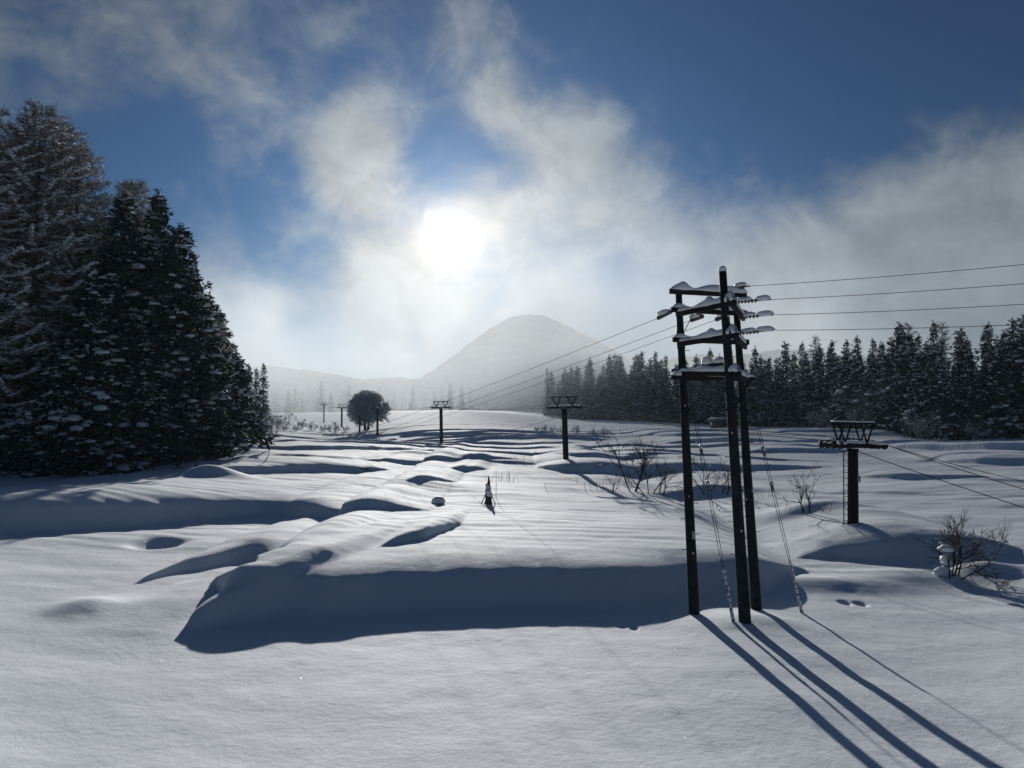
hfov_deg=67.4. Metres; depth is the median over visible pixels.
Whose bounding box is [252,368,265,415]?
conifer tree
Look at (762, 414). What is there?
conifer tree
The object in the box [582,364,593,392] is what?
conifer tree
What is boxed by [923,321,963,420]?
conifer tree
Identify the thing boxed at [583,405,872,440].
haul rope
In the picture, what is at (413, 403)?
conifer tree
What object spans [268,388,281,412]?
conifer tree
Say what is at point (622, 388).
conifer tree
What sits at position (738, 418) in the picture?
conifer tree
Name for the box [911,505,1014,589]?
bare shrub
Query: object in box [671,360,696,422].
conifer tree
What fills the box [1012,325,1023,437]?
conifer tree
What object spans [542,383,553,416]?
conifer tree
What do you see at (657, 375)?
conifer tree
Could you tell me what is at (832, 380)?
conifer tree
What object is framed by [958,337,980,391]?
conifer tree
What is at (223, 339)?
conifer tree
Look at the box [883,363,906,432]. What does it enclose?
conifer tree
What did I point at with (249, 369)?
conifer tree
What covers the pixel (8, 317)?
larch tree
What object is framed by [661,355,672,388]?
conifer tree
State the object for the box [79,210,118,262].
cedar tree
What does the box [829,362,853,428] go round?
conifer tree
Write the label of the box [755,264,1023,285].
power line
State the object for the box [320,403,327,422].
lift tower
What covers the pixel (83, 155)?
larch tree
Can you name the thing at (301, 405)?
conifer tree
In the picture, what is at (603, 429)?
bush
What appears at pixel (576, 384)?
conifer tree
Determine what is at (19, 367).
cedar tree
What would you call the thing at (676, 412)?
conifer tree
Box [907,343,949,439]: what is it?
conifer tree
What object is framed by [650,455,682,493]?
bare shrub
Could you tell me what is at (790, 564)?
stay wire
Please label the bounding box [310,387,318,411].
conifer tree
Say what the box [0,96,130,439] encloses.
larch tree
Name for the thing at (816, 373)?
conifer tree
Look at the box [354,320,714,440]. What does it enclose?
power line
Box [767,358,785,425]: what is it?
conifer tree
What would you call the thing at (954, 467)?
haul rope
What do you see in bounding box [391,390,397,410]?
conifer tree
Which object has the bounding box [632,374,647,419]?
conifer tree
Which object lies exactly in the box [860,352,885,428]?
conifer tree
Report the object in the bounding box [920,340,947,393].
conifer tree
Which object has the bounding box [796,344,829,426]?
conifer tree
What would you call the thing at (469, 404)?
conifer tree
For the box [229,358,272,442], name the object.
cedar tree
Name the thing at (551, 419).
telephone cable
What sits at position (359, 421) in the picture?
lift tower
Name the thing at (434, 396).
conifer tree
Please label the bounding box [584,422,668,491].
bare shrub
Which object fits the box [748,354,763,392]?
conifer tree
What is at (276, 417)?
frosted bush
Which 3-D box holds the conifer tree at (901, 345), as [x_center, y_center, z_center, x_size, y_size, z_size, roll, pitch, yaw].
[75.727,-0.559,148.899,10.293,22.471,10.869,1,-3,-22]
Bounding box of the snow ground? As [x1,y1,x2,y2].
[0,410,1023,767]
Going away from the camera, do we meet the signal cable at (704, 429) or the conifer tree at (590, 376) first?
the signal cable at (704, 429)
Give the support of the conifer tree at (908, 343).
on the snow ground
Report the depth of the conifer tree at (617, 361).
341.75 m
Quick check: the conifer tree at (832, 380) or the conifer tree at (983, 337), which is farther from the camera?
the conifer tree at (832, 380)
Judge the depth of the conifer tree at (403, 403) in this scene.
558.01 m
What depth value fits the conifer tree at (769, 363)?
226.29 m
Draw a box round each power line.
[269,319,654,439]
[343,321,687,439]
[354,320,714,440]
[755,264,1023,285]
[771,283,1023,299]
[778,304,1023,314]
[830,324,1023,329]
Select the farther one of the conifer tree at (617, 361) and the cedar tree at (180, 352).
the conifer tree at (617, 361)
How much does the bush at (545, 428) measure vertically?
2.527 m
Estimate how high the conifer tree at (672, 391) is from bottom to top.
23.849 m
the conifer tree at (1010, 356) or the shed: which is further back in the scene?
the shed
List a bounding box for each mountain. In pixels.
[233,366,548,412]
[400,314,645,411]
[646,349,980,393]
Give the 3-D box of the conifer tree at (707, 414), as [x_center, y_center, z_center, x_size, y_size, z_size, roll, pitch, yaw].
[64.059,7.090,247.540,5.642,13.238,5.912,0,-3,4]
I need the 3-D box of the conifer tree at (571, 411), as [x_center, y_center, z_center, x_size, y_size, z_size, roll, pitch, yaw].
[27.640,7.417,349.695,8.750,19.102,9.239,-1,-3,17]
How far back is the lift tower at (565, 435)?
75.64 m
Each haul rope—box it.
[433,404,550,409]
[451,406,536,409]
[554,405,828,440]
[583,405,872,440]
[829,440,1023,507]
[873,440,1022,488]
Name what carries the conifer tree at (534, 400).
on the snow ground
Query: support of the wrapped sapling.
on the snow ground
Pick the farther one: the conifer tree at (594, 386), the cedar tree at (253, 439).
the conifer tree at (594, 386)
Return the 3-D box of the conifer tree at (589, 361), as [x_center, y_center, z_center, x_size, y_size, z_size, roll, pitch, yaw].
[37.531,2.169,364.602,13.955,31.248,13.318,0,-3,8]
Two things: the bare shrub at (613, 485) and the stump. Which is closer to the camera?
the stump
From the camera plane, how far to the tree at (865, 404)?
148.68 m
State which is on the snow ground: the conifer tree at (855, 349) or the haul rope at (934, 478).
the conifer tree at (855, 349)
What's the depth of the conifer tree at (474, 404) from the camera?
573.62 m
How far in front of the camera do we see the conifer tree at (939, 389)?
124.23 m
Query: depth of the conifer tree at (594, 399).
333.18 m
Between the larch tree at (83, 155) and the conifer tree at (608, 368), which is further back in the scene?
the conifer tree at (608, 368)
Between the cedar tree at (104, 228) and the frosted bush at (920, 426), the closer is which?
the cedar tree at (104, 228)
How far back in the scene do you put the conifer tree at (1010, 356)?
117.84 m
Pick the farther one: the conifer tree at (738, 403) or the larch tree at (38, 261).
the conifer tree at (738, 403)
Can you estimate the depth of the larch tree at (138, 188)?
74.41 m
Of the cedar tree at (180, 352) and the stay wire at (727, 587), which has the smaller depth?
the stay wire at (727, 587)
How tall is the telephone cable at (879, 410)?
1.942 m
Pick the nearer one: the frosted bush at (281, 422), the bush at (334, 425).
the frosted bush at (281, 422)
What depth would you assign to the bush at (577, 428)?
175.50 m
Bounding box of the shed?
[708,418,727,427]
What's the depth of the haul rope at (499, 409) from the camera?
103.54 m
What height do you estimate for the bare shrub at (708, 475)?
2.834 m
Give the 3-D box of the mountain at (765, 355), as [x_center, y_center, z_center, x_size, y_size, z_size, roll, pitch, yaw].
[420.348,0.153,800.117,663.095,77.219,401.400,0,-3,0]
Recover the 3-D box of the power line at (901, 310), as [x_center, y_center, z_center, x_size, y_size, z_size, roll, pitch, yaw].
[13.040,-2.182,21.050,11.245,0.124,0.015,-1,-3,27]
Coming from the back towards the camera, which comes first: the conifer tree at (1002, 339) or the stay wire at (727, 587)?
the conifer tree at (1002, 339)
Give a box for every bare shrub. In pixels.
[584,422,668,491]
[605,466,629,490]
[625,455,677,493]
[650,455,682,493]
[691,456,720,494]
[716,455,743,494]
[776,466,827,512]
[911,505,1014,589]
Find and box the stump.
[431,496,444,504]
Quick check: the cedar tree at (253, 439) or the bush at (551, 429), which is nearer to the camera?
the cedar tree at (253, 439)
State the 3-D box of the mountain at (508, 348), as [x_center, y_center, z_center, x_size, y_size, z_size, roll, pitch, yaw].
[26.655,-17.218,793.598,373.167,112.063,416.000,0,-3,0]
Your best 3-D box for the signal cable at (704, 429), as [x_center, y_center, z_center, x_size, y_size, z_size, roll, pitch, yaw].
[10.030,1.835,56.053,0.029,3.069,40.949,1,-3,-13]
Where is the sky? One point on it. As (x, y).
(363, 189)
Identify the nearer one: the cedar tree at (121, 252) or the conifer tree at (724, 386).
the cedar tree at (121, 252)
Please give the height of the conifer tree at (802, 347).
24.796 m
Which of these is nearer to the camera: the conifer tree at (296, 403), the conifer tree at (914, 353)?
the conifer tree at (914, 353)
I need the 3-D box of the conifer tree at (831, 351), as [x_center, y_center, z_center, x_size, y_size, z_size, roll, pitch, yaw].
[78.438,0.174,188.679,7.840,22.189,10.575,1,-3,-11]
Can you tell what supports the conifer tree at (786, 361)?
on the snow ground
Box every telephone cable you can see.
[384,382,676,443]
[747,382,1023,430]
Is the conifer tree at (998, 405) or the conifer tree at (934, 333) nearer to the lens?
the conifer tree at (998, 405)
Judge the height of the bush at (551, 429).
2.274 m
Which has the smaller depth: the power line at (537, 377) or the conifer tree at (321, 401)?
the power line at (537, 377)
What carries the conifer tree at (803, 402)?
on the snow ground
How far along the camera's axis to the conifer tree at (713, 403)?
243.40 m
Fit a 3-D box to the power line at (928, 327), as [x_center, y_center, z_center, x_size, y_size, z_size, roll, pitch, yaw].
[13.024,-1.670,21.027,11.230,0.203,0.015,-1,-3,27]
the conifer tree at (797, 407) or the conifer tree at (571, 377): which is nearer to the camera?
the conifer tree at (797, 407)
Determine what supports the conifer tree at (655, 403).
on the snow ground
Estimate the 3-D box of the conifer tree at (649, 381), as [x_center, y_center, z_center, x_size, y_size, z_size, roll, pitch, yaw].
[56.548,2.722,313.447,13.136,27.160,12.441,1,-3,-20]
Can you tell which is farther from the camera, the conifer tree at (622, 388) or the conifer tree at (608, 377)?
the conifer tree at (608, 377)
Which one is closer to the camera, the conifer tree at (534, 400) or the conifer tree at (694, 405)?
the conifer tree at (694, 405)
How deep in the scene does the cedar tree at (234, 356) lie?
94.31 m
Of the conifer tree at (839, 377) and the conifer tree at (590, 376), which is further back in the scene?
the conifer tree at (590, 376)
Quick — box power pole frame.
[656,265,774,623]
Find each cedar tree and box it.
[0,190,189,474]
[0,274,147,476]
[0,306,41,474]
[0,357,95,477]
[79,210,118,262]
[82,223,278,470]
[83,332,198,471]
[120,188,251,460]
[178,269,268,458]
[218,309,266,436]
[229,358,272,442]
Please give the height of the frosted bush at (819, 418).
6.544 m
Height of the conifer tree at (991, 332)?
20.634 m
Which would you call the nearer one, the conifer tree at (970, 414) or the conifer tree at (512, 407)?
the conifer tree at (970, 414)
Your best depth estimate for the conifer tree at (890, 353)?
154.65 m
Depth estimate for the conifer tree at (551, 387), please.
386.05 m
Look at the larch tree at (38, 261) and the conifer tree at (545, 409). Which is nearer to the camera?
the larch tree at (38, 261)
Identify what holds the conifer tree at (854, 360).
on the snow ground
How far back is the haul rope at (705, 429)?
46.32 m
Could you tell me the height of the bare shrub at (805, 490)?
2.860 m
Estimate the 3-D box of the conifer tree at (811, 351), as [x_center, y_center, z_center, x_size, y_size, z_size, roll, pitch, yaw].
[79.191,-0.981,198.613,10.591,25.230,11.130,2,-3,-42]
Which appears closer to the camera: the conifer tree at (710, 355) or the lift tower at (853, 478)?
the lift tower at (853, 478)
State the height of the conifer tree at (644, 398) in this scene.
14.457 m
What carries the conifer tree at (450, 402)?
on the snow ground
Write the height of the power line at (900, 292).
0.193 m
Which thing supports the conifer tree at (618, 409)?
on the snow ground
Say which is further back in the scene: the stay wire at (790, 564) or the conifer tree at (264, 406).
the conifer tree at (264, 406)
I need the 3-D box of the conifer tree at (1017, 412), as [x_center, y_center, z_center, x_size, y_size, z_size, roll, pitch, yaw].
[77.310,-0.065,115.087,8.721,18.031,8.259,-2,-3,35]
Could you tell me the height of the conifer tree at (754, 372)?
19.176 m
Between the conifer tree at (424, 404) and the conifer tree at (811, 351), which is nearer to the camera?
the conifer tree at (811, 351)
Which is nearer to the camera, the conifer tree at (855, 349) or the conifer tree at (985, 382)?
the conifer tree at (985, 382)
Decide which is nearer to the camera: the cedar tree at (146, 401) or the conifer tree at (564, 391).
the cedar tree at (146, 401)
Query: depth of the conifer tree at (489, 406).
523.40 m
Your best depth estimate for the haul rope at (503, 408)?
91.30 m
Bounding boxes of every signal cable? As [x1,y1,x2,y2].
[568,397,825,435]
[892,446,1023,481]
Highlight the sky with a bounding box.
[0,0,1023,378]
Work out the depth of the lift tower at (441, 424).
132.59 m
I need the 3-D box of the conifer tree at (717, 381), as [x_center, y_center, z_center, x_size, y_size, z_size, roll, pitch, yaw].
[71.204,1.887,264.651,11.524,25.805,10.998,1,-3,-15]
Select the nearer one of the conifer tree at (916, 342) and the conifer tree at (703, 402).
the conifer tree at (916, 342)
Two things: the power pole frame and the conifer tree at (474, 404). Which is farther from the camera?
the conifer tree at (474, 404)
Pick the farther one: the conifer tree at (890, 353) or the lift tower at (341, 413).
the lift tower at (341, 413)
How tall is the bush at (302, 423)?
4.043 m
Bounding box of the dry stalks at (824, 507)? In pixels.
[818,502,831,512]
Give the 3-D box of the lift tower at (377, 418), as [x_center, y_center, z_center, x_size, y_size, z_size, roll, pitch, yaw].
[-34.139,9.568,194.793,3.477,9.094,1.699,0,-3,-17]
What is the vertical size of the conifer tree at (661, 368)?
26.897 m
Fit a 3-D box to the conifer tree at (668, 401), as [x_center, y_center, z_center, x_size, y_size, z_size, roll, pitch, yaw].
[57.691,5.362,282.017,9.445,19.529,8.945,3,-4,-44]
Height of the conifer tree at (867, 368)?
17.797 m
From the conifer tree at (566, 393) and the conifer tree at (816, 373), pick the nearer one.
the conifer tree at (816, 373)
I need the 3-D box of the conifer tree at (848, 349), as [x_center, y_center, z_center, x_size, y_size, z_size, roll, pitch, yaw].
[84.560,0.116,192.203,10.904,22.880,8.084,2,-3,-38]
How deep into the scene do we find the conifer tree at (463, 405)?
502.23 m
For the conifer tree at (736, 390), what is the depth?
234.55 m
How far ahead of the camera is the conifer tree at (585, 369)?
392.54 m
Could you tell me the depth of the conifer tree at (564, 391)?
355.10 m
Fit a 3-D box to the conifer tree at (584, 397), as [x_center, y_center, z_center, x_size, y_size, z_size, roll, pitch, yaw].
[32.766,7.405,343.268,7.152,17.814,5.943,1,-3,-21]
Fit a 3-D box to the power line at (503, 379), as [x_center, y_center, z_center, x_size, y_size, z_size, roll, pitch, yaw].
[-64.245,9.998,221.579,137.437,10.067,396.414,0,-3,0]
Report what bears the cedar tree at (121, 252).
on the snow ground
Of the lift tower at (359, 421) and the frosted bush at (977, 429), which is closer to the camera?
the frosted bush at (977, 429)
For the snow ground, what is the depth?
22.98 m
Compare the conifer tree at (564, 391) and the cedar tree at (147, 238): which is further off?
the conifer tree at (564, 391)
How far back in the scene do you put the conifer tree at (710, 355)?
269.82 m
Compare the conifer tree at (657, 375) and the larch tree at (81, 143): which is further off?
the conifer tree at (657, 375)
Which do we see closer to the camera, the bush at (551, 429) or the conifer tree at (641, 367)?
the bush at (551, 429)
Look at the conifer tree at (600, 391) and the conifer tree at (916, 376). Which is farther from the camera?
the conifer tree at (600, 391)
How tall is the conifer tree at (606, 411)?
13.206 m
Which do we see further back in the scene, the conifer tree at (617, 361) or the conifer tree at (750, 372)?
the conifer tree at (617, 361)
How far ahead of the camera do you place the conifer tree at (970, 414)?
122.01 m
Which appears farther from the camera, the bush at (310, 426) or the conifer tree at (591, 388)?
the conifer tree at (591, 388)
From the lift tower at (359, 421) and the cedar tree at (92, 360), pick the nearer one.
the cedar tree at (92, 360)
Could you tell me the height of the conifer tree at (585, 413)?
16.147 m
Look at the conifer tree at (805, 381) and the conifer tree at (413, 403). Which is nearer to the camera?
the conifer tree at (805, 381)
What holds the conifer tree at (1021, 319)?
on the snow ground
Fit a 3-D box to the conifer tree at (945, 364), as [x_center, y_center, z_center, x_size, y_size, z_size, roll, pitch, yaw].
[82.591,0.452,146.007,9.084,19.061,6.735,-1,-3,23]
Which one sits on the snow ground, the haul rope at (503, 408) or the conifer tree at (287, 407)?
the conifer tree at (287, 407)
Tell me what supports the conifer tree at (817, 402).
on the snow ground
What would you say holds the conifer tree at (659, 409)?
on the snow ground
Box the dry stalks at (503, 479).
[485,471,517,481]
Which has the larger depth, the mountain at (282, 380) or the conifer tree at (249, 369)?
the mountain at (282, 380)
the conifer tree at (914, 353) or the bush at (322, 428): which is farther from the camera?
the bush at (322, 428)
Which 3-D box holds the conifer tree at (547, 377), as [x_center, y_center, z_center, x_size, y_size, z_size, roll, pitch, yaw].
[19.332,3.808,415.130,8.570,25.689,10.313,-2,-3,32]
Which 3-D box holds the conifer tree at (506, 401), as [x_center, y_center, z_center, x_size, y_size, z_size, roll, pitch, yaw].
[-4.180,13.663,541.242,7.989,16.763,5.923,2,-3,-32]
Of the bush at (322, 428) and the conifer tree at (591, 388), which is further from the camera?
the conifer tree at (591, 388)
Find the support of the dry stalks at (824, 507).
on the snow ground
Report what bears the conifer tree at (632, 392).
on the snow ground
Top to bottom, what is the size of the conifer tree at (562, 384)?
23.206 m
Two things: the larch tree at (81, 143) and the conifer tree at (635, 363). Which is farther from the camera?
the conifer tree at (635, 363)
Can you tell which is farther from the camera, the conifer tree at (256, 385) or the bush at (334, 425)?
the bush at (334, 425)
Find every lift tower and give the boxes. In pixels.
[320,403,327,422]
[337,404,346,426]
[355,414,363,432]
[371,404,383,435]
[431,401,450,442]
[546,395,581,458]
[818,421,887,524]
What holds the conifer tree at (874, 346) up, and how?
on the snow ground
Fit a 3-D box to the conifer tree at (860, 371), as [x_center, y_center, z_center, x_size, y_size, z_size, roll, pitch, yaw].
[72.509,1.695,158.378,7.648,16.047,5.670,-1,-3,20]
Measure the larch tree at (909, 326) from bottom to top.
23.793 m
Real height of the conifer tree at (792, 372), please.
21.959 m
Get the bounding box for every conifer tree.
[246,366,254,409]
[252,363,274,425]
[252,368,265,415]
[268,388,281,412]
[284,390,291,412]
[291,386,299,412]
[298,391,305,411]
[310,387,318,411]
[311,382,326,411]
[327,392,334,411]
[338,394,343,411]
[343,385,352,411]
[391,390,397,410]
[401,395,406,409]
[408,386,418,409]
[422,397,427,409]
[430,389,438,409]
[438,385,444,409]
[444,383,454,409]
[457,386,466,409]
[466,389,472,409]
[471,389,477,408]
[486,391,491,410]
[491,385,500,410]
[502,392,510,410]
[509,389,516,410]
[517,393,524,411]
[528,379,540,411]
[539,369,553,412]
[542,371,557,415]
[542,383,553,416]
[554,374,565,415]
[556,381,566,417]
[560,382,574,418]
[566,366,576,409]
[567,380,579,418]
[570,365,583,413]
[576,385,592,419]
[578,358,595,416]
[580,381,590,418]
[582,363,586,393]
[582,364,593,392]
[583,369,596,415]
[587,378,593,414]
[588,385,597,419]
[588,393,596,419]
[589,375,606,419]
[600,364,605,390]
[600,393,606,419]
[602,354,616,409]
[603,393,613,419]
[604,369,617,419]
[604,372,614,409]
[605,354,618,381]
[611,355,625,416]
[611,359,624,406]
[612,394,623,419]
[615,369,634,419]
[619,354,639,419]
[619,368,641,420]
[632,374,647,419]
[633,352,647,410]
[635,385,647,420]
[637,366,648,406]
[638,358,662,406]
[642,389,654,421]
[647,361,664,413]
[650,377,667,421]
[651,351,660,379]
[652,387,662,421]
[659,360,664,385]
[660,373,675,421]
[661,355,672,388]
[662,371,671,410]
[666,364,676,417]
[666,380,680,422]
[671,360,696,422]
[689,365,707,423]
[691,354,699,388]
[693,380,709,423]
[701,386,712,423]
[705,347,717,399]
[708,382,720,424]
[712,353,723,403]
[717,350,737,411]
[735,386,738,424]
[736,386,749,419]
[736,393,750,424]
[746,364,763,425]
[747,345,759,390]
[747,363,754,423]
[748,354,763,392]
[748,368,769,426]
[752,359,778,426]
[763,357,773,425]
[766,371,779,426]
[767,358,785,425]
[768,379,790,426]
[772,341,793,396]
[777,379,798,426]
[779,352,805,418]
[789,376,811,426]
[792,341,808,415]
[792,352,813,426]
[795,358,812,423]
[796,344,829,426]
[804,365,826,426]
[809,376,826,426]
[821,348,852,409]
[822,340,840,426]
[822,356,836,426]
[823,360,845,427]
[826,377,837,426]
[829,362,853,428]
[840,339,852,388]
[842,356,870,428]
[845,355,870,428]
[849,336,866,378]
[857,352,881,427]
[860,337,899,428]
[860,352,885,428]
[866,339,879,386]
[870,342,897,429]
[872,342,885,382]
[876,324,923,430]
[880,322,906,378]
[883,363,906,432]
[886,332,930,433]
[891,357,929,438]
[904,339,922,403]
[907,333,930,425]
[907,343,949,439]
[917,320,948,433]
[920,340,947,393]
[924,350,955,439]
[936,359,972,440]
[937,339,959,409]
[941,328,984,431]
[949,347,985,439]
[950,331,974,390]
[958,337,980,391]
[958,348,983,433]
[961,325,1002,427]
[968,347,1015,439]
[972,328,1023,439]
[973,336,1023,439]
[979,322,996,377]
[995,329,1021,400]
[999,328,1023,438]
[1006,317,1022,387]
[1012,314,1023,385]
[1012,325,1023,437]
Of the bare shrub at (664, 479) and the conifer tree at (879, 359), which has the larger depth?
the conifer tree at (879, 359)
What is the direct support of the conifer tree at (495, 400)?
on the snow ground
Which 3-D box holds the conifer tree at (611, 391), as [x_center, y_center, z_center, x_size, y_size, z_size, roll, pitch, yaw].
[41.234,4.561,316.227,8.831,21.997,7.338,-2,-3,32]
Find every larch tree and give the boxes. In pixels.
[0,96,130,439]
[0,105,73,433]
[0,119,118,406]
[0,125,83,384]
[4,144,137,407]
[70,177,171,306]
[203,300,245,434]
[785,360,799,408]
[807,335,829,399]
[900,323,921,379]
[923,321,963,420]
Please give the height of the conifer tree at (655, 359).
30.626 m
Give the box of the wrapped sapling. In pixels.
[481,476,495,504]
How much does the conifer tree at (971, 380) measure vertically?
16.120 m
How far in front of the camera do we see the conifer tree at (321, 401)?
515.73 m
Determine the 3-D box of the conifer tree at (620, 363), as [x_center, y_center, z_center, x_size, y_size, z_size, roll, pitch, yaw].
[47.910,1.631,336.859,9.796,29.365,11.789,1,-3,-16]
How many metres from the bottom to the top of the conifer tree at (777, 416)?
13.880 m
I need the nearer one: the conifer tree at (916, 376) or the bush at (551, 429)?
the conifer tree at (916, 376)
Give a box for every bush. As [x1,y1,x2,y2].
[256,410,284,438]
[263,410,298,433]
[295,419,306,428]
[305,422,317,429]
[319,424,328,431]
[326,422,342,432]
[539,423,548,431]
[549,426,558,432]
[571,424,583,432]
[600,427,609,434]
[806,405,832,427]
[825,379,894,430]
[895,411,949,439]
[958,420,993,439]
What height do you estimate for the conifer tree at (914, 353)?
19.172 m
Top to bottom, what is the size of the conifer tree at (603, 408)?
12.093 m
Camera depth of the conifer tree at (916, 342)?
140.55 m
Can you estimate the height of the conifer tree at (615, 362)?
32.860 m
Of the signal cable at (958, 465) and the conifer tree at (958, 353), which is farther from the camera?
the conifer tree at (958, 353)
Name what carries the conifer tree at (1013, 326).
on the snow ground
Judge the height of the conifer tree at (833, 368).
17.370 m
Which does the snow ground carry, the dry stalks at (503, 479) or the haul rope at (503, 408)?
the dry stalks at (503, 479)
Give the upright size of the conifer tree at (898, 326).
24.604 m
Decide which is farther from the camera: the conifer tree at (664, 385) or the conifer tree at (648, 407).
the conifer tree at (664, 385)
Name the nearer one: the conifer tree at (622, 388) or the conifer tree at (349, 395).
the conifer tree at (622, 388)
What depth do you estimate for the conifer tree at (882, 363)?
148.45 m
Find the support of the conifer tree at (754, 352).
on the snow ground
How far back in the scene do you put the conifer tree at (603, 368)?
378.46 m
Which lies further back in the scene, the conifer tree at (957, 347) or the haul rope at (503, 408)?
the conifer tree at (957, 347)
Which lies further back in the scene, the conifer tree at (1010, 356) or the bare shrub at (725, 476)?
the conifer tree at (1010, 356)
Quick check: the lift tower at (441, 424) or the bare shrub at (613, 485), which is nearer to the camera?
the bare shrub at (613, 485)
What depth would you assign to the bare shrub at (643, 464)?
53.69 m
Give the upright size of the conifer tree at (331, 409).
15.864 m
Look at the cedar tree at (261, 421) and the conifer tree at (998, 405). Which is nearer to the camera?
the cedar tree at (261, 421)
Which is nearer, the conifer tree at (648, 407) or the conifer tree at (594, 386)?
the conifer tree at (648, 407)
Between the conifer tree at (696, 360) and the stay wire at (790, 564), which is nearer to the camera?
the stay wire at (790, 564)
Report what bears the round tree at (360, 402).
on the snow ground
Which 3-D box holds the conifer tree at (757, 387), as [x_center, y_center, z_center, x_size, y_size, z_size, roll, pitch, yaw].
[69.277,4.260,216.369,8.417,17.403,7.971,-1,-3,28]
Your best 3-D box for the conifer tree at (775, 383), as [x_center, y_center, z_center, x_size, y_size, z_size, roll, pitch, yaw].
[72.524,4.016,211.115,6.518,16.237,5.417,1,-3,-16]
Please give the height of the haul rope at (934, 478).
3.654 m
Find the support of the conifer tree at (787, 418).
on the snow ground
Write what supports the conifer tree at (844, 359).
on the snow ground
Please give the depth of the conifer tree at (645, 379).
316.64 m
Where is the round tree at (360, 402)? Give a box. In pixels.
[346,389,391,429]
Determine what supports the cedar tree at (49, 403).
on the snow ground
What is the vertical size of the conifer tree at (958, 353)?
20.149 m
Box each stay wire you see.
[684,362,734,622]
[744,368,803,612]
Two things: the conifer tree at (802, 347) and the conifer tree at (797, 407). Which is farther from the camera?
the conifer tree at (802, 347)
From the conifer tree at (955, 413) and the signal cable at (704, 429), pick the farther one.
the conifer tree at (955, 413)

